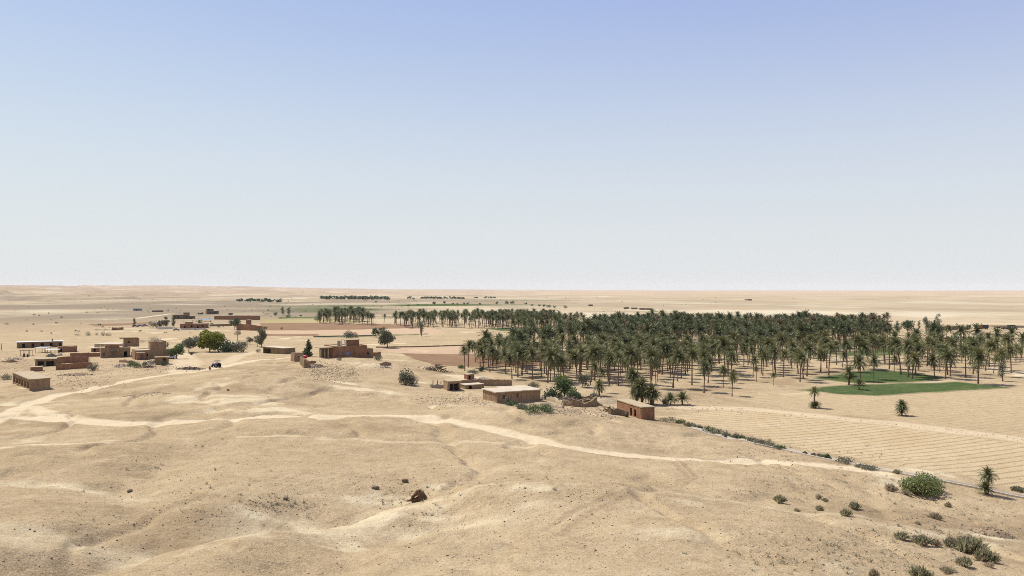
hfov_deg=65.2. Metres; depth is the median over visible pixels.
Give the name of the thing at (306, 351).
conifer
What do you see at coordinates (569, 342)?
date palm
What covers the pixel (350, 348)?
mud house
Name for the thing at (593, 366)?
date palm
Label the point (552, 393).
bush
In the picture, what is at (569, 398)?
rubble heap
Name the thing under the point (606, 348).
date palm
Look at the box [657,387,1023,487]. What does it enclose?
stubble field
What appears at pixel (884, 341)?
date palm
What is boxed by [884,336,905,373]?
date palm
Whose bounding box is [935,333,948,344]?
date palm
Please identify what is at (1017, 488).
bush
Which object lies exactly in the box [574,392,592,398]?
ruined wall
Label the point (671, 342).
date palm
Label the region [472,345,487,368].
date palm
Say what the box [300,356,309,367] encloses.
ruined wall
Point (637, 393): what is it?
young palm
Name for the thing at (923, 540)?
desert shrub
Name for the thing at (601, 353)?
date palm
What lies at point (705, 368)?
date palm
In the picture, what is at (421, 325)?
leafy tree
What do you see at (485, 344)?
date palm
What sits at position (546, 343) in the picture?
date palm
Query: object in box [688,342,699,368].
date palm
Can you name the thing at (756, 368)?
date palm
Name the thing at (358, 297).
tree belt
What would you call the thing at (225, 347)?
bush
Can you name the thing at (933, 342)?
date palm
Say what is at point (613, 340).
date palm
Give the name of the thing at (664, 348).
date palm
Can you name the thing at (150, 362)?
rubble heap
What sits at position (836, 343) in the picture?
date palm
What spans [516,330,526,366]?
date palm
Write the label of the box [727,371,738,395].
date palm
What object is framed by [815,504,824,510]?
desert shrub
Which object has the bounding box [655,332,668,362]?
date palm
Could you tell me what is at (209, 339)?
leafy tree
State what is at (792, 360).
date palm
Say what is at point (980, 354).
date palm
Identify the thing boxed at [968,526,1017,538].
dirt heap
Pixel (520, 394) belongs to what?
mud house
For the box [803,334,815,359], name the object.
date palm
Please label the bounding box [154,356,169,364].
lean to shed
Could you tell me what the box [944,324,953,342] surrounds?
date palm
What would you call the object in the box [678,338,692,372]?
date palm
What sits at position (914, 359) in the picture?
date palm
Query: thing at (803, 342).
date palm
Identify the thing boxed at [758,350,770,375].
date palm
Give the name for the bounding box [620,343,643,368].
date palm
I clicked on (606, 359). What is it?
date palm
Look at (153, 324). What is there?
leafy tree
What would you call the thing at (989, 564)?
desert shrub
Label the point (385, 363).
ruined wall
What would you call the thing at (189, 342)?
leafy tree
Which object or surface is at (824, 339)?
date palm
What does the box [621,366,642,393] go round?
young palm
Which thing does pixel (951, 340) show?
date palm
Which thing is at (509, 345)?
date palm
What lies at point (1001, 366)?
leafy tree
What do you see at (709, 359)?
date palm
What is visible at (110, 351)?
mud house
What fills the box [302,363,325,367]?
stone heap
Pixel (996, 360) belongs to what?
date palm
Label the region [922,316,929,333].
leafy tree
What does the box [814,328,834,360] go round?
date palm
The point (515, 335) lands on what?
date palm
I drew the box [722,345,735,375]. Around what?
date palm
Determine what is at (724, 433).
channel shrub
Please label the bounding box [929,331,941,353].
date palm
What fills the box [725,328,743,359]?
date palm
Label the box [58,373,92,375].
rubble heap
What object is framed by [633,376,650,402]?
young palm
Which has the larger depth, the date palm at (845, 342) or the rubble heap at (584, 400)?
the date palm at (845, 342)
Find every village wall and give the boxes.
[158,326,172,328]
[181,328,205,329]
[209,324,230,325]
[214,315,259,319]
[236,323,262,330]
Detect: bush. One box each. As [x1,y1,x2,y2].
[0,373,11,379]
[86,362,98,370]
[133,361,141,367]
[216,338,233,351]
[228,340,247,351]
[343,330,354,337]
[398,365,414,384]
[409,372,418,384]
[505,400,518,405]
[515,403,527,408]
[521,402,541,412]
[527,382,539,386]
[539,404,554,412]
[544,386,562,398]
[566,387,580,399]
[662,397,668,404]
[897,471,945,496]
[1010,486,1023,492]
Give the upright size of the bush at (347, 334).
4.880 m
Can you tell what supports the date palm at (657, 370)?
on the ground
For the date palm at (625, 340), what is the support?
on the ground
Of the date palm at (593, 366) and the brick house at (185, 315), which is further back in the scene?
the brick house at (185, 315)
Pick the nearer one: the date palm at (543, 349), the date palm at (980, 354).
the date palm at (980, 354)
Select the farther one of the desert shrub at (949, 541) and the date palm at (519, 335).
the date palm at (519, 335)
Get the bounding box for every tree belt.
[236,298,281,301]
[320,295,389,299]
[420,296,464,298]
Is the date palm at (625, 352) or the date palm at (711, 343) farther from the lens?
the date palm at (711, 343)
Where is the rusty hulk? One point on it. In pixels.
(420, 494)
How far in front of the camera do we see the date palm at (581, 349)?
239.89 m
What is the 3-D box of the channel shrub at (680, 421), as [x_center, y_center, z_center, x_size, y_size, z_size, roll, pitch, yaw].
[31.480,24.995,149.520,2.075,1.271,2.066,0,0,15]
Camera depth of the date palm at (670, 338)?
277.78 m
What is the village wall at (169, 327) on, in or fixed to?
on the ground
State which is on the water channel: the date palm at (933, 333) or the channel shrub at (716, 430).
the channel shrub at (716, 430)
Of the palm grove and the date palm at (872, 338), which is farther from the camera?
the palm grove
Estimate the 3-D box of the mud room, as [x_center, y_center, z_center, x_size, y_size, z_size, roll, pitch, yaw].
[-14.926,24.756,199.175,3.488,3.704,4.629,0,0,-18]
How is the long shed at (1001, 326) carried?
on the ground
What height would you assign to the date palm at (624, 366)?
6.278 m
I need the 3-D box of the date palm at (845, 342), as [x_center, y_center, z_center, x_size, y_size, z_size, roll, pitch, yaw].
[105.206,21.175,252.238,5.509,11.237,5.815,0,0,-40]
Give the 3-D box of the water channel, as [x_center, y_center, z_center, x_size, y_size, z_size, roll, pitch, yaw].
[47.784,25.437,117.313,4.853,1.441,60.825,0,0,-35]
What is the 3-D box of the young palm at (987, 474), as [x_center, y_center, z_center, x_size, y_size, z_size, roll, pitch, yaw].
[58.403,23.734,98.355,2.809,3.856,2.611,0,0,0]
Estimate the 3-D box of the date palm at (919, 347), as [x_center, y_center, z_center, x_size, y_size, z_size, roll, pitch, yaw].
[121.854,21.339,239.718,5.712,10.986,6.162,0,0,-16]
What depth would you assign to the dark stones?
68.43 m
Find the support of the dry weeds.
on the ground
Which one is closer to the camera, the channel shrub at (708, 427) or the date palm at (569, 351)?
the channel shrub at (708, 427)
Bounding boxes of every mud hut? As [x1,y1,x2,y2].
[91,347,99,351]
[464,373,474,379]
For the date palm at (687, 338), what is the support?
on the ground
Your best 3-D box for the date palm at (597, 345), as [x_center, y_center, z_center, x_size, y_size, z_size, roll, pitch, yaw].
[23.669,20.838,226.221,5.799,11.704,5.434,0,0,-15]
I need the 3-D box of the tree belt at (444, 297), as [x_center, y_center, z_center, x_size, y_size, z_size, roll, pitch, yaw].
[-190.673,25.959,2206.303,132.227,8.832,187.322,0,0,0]
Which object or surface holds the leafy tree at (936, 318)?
on the ground
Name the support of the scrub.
on the ground
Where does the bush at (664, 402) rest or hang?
on the ground
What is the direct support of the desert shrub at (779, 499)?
on the ground
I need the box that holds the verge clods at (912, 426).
[749,412,1022,440]
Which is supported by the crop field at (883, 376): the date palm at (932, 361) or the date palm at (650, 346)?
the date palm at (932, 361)
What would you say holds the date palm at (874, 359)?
on the crop field at (883, 376)
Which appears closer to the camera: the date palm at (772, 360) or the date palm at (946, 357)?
the date palm at (946, 357)
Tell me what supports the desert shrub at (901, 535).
on the ground
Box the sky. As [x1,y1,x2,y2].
[0,0,1023,289]
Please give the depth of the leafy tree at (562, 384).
185.65 m
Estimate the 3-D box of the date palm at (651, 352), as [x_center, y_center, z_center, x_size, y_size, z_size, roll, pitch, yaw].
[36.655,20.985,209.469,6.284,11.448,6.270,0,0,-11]
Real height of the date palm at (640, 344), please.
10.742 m
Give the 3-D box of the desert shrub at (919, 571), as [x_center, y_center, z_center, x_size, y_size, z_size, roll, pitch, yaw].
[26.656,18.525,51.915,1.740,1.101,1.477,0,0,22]
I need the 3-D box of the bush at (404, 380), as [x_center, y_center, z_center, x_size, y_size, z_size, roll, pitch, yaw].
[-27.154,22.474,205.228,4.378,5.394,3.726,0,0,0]
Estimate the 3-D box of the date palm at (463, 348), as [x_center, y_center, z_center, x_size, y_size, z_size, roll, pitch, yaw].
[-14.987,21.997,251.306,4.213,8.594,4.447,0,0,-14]
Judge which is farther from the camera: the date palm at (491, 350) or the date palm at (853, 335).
the date palm at (853, 335)
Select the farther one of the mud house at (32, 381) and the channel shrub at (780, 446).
the mud house at (32, 381)
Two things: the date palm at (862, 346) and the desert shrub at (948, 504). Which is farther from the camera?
the date palm at (862, 346)
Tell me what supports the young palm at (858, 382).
on the crop field at (883, 376)
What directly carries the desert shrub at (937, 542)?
on the ground
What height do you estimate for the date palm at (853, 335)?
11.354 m
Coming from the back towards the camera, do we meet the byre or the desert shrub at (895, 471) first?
the byre
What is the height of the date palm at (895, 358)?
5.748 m
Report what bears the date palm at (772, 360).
on the ground
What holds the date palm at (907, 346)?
on the crop field at (883, 376)
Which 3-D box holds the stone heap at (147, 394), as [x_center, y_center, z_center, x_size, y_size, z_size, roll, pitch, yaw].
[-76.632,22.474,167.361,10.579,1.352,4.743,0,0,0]
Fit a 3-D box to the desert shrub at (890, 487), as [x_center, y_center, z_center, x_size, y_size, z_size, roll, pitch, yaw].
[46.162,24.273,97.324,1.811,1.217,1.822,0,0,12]
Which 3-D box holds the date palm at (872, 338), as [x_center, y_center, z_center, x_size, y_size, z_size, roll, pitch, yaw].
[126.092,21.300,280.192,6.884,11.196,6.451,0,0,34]
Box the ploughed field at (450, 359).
[89,322,599,366]
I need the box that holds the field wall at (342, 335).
[313,335,374,336]
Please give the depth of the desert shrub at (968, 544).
63.63 m
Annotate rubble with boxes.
[0,354,761,418]
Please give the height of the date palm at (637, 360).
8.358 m
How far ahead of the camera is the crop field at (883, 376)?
216.00 m
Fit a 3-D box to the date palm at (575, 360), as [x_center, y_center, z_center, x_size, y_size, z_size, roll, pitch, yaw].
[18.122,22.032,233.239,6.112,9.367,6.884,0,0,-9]
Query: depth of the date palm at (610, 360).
216.88 m
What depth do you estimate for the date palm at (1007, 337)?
296.49 m
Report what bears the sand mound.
on the ground
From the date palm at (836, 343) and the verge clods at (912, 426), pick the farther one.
the date palm at (836, 343)
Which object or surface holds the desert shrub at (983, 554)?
on the ground
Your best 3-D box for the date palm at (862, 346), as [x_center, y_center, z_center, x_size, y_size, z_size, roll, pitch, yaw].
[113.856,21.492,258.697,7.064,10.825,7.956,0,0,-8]
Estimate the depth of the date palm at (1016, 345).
287.78 m
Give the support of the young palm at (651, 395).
on the ground
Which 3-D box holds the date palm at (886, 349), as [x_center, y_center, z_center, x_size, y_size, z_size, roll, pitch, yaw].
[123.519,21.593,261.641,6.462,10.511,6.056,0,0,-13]
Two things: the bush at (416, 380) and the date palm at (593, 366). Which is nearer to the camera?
the bush at (416, 380)
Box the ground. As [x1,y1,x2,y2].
[0,289,1023,575]
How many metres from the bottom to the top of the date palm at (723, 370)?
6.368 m
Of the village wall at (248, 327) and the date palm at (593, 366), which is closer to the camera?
the date palm at (593, 366)
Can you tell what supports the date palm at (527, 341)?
on the ground
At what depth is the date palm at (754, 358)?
236.20 m
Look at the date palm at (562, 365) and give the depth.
222.14 m
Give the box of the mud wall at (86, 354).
[70,353,99,356]
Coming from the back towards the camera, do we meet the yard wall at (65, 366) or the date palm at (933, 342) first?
the date palm at (933, 342)
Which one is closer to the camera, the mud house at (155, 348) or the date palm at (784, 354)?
the date palm at (784, 354)
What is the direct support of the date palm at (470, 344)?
on the ground
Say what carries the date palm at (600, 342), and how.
on the ground
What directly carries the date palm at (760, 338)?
on the ground
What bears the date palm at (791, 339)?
on the ground
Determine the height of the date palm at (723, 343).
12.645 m
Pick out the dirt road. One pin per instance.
(186, 358)
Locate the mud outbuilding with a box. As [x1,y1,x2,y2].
[58,345,76,352]
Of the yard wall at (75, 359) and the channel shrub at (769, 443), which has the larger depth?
the yard wall at (75, 359)
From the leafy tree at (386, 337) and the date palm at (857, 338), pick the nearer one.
the date palm at (857, 338)
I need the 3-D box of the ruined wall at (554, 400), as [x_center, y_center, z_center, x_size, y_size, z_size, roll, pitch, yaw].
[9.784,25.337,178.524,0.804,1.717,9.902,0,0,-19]
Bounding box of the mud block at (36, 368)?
[30,366,42,370]
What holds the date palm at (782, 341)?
on the ground
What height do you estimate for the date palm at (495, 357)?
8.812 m
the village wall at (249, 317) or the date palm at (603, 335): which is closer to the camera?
the date palm at (603, 335)
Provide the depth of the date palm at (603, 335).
271.40 m
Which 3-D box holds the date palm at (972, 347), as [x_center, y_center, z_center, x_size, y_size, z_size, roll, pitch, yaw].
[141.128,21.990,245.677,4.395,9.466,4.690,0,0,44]
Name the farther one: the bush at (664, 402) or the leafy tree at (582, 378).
the leafy tree at (582, 378)
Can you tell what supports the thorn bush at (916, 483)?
on the ground
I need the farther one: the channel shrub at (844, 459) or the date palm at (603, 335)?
the date palm at (603, 335)
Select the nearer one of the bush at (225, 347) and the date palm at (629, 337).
the date palm at (629, 337)
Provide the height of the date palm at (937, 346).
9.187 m
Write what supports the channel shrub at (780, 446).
on the water channel
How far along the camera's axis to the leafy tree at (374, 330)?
432.72 m
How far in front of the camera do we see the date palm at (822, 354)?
251.87 m
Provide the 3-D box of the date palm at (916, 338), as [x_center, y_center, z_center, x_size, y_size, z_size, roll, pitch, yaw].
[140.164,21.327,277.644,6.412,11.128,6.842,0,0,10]
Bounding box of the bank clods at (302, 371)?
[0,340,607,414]
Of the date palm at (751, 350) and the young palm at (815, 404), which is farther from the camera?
the date palm at (751, 350)
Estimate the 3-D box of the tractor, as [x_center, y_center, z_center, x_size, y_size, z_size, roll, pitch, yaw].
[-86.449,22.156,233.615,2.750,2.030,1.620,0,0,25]
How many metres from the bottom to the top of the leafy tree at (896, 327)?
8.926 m
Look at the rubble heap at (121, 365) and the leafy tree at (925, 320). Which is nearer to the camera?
the rubble heap at (121, 365)
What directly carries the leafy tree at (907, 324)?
on the ground
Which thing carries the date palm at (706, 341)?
on the ground
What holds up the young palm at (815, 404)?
on the stubble field at (1000, 411)
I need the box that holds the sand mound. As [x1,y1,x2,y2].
[597,397,616,403]
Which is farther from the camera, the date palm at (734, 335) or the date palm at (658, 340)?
the date palm at (734, 335)
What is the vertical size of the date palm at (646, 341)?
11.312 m
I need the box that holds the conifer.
[302,339,312,356]
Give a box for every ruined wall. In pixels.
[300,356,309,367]
[380,361,390,365]
[430,384,443,387]
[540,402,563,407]
[546,397,563,404]
[561,396,596,406]
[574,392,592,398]
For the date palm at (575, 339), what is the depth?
271.12 m
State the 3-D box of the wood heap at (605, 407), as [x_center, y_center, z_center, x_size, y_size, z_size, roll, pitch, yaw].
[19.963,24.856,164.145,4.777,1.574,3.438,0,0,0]
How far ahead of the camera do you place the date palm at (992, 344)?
254.37 m
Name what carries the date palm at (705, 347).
on the ground
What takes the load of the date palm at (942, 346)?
on the ground
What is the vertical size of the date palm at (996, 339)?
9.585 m
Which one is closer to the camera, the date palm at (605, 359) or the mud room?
the mud room
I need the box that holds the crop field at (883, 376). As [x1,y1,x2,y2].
[497,328,999,394]
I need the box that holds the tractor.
[211,360,220,367]
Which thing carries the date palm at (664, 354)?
on the ground
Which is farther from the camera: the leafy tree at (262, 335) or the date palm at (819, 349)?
the leafy tree at (262, 335)
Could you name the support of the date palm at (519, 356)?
on the ground
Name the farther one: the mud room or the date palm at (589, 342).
the date palm at (589, 342)
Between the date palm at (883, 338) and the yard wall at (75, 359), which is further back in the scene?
the date palm at (883, 338)
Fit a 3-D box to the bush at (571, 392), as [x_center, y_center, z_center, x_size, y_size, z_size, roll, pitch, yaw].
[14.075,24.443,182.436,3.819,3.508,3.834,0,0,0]
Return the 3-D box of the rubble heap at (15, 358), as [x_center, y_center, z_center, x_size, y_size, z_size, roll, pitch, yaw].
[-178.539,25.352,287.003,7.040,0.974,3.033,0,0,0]
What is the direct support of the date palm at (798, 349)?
on the ground
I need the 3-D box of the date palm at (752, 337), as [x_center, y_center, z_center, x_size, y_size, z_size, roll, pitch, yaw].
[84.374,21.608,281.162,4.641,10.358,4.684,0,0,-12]
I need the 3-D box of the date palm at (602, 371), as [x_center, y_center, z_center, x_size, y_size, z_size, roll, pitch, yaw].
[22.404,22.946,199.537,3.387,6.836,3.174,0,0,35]
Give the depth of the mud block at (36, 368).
241.83 m
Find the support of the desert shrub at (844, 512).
on the ground
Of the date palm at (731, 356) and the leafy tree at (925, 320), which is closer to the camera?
the date palm at (731, 356)
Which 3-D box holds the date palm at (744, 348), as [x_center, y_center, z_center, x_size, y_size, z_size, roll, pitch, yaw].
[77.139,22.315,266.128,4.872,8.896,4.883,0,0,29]
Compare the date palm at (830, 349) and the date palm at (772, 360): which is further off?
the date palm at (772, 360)
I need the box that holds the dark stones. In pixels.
[14,380,1019,574]
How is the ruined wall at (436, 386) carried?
on the ground
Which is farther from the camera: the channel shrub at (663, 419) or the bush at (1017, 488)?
the channel shrub at (663, 419)
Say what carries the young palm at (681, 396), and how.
on the ground
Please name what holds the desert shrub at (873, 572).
on the ground
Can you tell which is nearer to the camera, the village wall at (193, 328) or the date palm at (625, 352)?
the date palm at (625, 352)
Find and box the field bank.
[376,344,467,347]
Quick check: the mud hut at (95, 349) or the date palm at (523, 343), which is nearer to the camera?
the date palm at (523, 343)
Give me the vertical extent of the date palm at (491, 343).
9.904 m
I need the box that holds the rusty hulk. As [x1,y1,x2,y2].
[406,490,426,501]
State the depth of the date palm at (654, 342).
238.70 m
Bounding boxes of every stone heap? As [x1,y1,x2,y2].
[122,392,169,398]
[175,366,203,369]
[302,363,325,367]
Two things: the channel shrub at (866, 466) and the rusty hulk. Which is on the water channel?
the channel shrub at (866, 466)
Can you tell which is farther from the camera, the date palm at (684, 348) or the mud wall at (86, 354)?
the mud wall at (86, 354)
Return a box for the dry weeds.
[6,353,1017,575]
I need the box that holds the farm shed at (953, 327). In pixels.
[925,325,957,329]
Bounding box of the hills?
[0,285,483,300]
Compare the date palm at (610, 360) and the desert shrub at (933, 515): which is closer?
the desert shrub at (933, 515)
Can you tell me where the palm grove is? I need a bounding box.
[476,308,1023,358]
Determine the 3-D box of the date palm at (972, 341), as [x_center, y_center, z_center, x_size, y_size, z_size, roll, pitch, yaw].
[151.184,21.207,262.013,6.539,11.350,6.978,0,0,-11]
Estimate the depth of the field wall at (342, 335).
439.42 m
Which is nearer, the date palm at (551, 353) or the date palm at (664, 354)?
the date palm at (551, 353)
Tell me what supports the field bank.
on the ground
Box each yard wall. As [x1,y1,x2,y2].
[56,362,89,369]
[57,356,88,363]
[608,408,625,415]
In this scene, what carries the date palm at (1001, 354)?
on the ground
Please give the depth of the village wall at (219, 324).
563.36 m
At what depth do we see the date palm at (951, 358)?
238.28 m
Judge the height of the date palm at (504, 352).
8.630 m
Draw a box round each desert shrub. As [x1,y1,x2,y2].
[773,494,788,502]
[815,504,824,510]
[839,508,852,515]
[848,501,861,509]
[869,567,881,575]
[884,483,898,491]
[892,469,902,473]
[893,530,911,540]
[899,488,913,495]
[908,563,934,575]
[909,532,934,545]
[928,512,943,519]
[931,539,943,546]
[937,565,957,573]
[942,534,956,546]
[944,502,951,506]
[951,533,995,552]
[953,554,974,567]
[971,546,1002,561]
[982,561,994,567]
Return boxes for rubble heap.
[5,357,21,359]
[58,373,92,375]
[114,364,129,366]
[145,360,154,364]
[559,396,578,400]
[579,398,602,405]
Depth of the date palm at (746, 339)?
273.70 m
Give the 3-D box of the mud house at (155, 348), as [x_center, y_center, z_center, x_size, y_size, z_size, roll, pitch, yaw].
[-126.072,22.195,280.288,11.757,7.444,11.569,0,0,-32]
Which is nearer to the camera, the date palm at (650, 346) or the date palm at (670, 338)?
the date palm at (650, 346)
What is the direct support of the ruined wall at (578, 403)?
on the ground
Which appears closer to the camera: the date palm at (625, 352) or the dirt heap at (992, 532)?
the dirt heap at (992, 532)
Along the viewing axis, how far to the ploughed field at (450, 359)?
459.16 m
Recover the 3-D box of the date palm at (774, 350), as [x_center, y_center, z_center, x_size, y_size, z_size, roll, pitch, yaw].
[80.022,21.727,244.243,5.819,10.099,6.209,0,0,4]
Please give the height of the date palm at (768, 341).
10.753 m
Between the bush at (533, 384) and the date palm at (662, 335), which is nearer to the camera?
the bush at (533, 384)
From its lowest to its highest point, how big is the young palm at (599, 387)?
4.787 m
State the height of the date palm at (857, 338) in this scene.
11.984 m
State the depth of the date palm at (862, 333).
294.07 m
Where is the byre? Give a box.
[461,382,483,388]
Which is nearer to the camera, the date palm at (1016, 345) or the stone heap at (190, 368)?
the stone heap at (190, 368)
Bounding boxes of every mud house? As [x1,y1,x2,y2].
[12,371,50,390]
[94,342,122,346]
[100,337,138,357]
[132,340,170,359]
[315,339,372,357]
[481,386,541,402]
[616,399,655,419]
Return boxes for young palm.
[592,378,606,395]
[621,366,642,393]
[626,378,646,400]
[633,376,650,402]
[641,383,661,404]
[661,391,680,404]
[673,390,692,404]
[808,386,821,408]
[841,365,857,384]
[852,378,865,389]
[895,399,909,415]
[974,465,999,495]
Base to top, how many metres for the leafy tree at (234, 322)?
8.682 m
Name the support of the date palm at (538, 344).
on the ground
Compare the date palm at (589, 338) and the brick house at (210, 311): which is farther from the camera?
the brick house at (210, 311)
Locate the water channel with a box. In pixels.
[687,427,1023,498]
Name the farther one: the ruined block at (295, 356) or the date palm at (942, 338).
the date palm at (942, 338)
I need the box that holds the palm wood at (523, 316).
[317,306,586,333]
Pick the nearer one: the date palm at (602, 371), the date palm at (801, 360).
the date palm at (602, 371)
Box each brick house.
[172,312,189,318]
[180,321,208,327]
[205,308,218,313]
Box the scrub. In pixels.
[3,296,795,332]
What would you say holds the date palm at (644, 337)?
on the ground
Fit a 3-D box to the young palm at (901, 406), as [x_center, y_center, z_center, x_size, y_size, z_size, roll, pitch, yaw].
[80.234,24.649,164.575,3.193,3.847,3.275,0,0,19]
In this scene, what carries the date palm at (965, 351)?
on the ground
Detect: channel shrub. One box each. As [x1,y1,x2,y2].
[659,416,675,421]
[675,419,685,422]
[683,422,693,426]
[701,425,714,432]
[709,428,723,433]
[722,430,730,436]
[745,436,757,441]
[760,438,775,446]
[773,444,785,449]
[835,456,854,463]
[853,463,870,468]
[860,464,881,471]
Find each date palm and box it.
[459,345,469,370]
[462,339,475,366]
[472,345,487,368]
[474,341,482,365]
[482,343,488,366]
[484,345,500,370]
[484,346,498,371]
[486,338,496,345]
[494,337,504,363]
[496,348,508,373]
[500,336,509,361]
[502,353,515,378]
[503,340,514,366]
[505,332,522,362]
[506,340,520,372]
[507,343,527,376]
[515,339,531,374]
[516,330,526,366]
[521,346,539,379]
[525,339,534,371]
[529,338,537,354]
[532,341,540,352]
[535,346,564,382]
[537,340,550,374]
[537,346,546,376]
[543,359,553,380]
[549,342,563,378]
[554,353,570,374]
[556,333,567,349]
[563,338,575,368]
[565,348,572,370]
[565,349,584,376]
[566,333,580,348]
[572,343,589,373]
[579,334,596,367]
[582,338,597,369]
[584,344,603,381]
[587,341,605,380]
[588,361,599,384]
[594,339,609,370]
[595,344,605,377]
[596,333,609,345]
[596,367,607,392]
[599,345,615,376]
[600,350,615,379]
[602,350,614,380]
[602,350,616,384]
[607,337,619,346]
[613,341,624,372]
[613,351,625,385]
[617,334,630,347]
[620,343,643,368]
[620,359,628,377]
[621,344,635,375]
[628,334,637,344]
[631,333,649,364]
[632,339,647,369]
[635,351,643,372]
[638,333,651,363]
[640,347,662,382]
[641,345,658,368]
[643,336,663,360]
[646,337,661,375]
[648,360,658,384]
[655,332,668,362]
[655,361,662,381]
[658,343,673,373]
[659,341,674,374]
[664,340,677,368]
[665,335,677,341]
[665,356,675,377]
[668,348,689,387]
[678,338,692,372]
[678,344,689,373]
[680,334,695,359]
[685,346,700,384]
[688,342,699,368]
[695,337,715,354]
[695,343,716,362]
[696,341,708,350]
[696,348,711,361]
[697,333,707,343]
[698,360,712,392]
[702,337,721,369]
[704,355,716,382]
[712,334,734,368]
[719,365,729,387]
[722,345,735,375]
[723,349,739,369]
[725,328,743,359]
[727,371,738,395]
[737,342,749,366]
[741,335,753,364]
[746,345,755,363]
[748,335,757,362]
[749,355,759,376]
[752,365,759,381]
[754,335,765,348]
[754,348,768,373]
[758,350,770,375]
[761,337,777,366]
[764,343,783,374]
[766,350,778,371]
[772,333,789,361]
[774,331,789,359]
[777,349,791,376]
[785,340,799,368]
[786,337,798,365]
[788,346,800,373]
[791,348,807,378]
[791,351,811,381]
[796,339,814,370]
[800,341,817,375]
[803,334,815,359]
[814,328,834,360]
[814,347,828,370]
[815,336,835,367]
[816,348,827,371]
[822,340,838,374]
[832,340,841,364]
[836,350,851,366]
[837,338,854,371]
[848,333,858,363]
[848,353,868,378]
[850,334,866,368]
[853,340,874,365]
[856,329,868,338]
[862,333,882,353]
[865,354,881,378]
[874,333,888,362]
[876,332,890,360]
[879,339,895,368]
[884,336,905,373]
[889,355,898,371]
[896,338,916,376]
[902,351,925,378]
[908,334,923,349]
[909,341,927,374]
[920,335,939,363]
[923,352,941,376]
[926,339,937,368]
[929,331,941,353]
[932,344,940,371]
[934,343,955,374]
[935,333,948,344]
[937,347,960,378]
[941,335,961,366]
[943,346,956,375]
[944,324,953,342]
[955,344,971,376]
[961,336,984,367]
[963,344,994,383]
[968,344,975,373]
[976,334,986,346]
[983,338,999,370]
[988,337,1004,354]
[991,353,1002,372]
[992,348,1010,362]
[1000,332,1015,345]
[1000,343,1019,372]
[1012,342,1021,361]
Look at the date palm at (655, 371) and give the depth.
216.12 m
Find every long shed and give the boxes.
[16,339,62,347]
[989,325,1023,327]
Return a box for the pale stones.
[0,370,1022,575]
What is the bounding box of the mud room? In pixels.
[443,379,460,390]
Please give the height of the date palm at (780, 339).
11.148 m
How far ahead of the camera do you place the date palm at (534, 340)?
286.14 m
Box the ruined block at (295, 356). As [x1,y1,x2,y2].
[291,352,303,361]
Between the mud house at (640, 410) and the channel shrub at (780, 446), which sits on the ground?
the mud house at (640, 410)
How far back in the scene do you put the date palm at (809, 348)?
237.95 m
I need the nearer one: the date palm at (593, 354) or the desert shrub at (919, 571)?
the desert shrub at (919, 571)
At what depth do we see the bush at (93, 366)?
235.68 m
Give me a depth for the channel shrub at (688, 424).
145.77 m
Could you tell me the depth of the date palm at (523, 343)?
238.25 m
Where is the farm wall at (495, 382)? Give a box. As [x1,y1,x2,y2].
[461,379,511,385]
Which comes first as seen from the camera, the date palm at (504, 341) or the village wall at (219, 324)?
the date palm at (504, 341)
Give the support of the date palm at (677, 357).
on the ground
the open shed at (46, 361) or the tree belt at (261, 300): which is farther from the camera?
the tree belt at (261, 300)
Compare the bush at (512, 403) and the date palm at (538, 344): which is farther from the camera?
the date palm at (538, 344)
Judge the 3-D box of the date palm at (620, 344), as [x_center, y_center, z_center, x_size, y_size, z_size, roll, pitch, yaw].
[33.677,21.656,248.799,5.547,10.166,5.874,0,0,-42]
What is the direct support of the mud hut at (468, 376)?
on the ground
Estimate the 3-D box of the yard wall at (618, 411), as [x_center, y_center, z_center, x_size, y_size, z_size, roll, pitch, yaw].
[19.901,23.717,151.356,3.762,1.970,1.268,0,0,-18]
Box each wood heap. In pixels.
[425,364,451,372]
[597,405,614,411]
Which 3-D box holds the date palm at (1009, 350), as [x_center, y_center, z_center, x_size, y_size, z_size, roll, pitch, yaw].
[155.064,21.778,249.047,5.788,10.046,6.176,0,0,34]
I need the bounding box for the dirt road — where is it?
[0,313,1023,474]
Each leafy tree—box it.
[148,321,157,326]
[167,343,185,358]
[180,337,197,351]
[197,329,225,351]
[229,317,240,327]
[246,337,253,342]
[255,329,266,346]
[371,327,378,335]
[378,329,395,347]
[419,321,423,335]
[552,374,576,396]
[574,372,591,386]
[894,321,900,331]
[899,320,915,331]
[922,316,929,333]
[935,313,941,323]
[997,359,1007,380]
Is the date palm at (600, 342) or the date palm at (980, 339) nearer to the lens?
the date palm at (600, 342)
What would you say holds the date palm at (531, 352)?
on the ground
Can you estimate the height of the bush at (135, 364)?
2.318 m
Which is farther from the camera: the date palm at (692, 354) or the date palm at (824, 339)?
the date palm at (824, 339)
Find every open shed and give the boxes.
[34,357,57,365]
[262,346,296,353]
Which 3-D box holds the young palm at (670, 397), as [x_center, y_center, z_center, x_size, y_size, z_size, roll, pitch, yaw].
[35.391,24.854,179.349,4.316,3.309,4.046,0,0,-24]
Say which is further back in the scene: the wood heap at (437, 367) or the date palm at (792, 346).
the date palm at (792, 346)

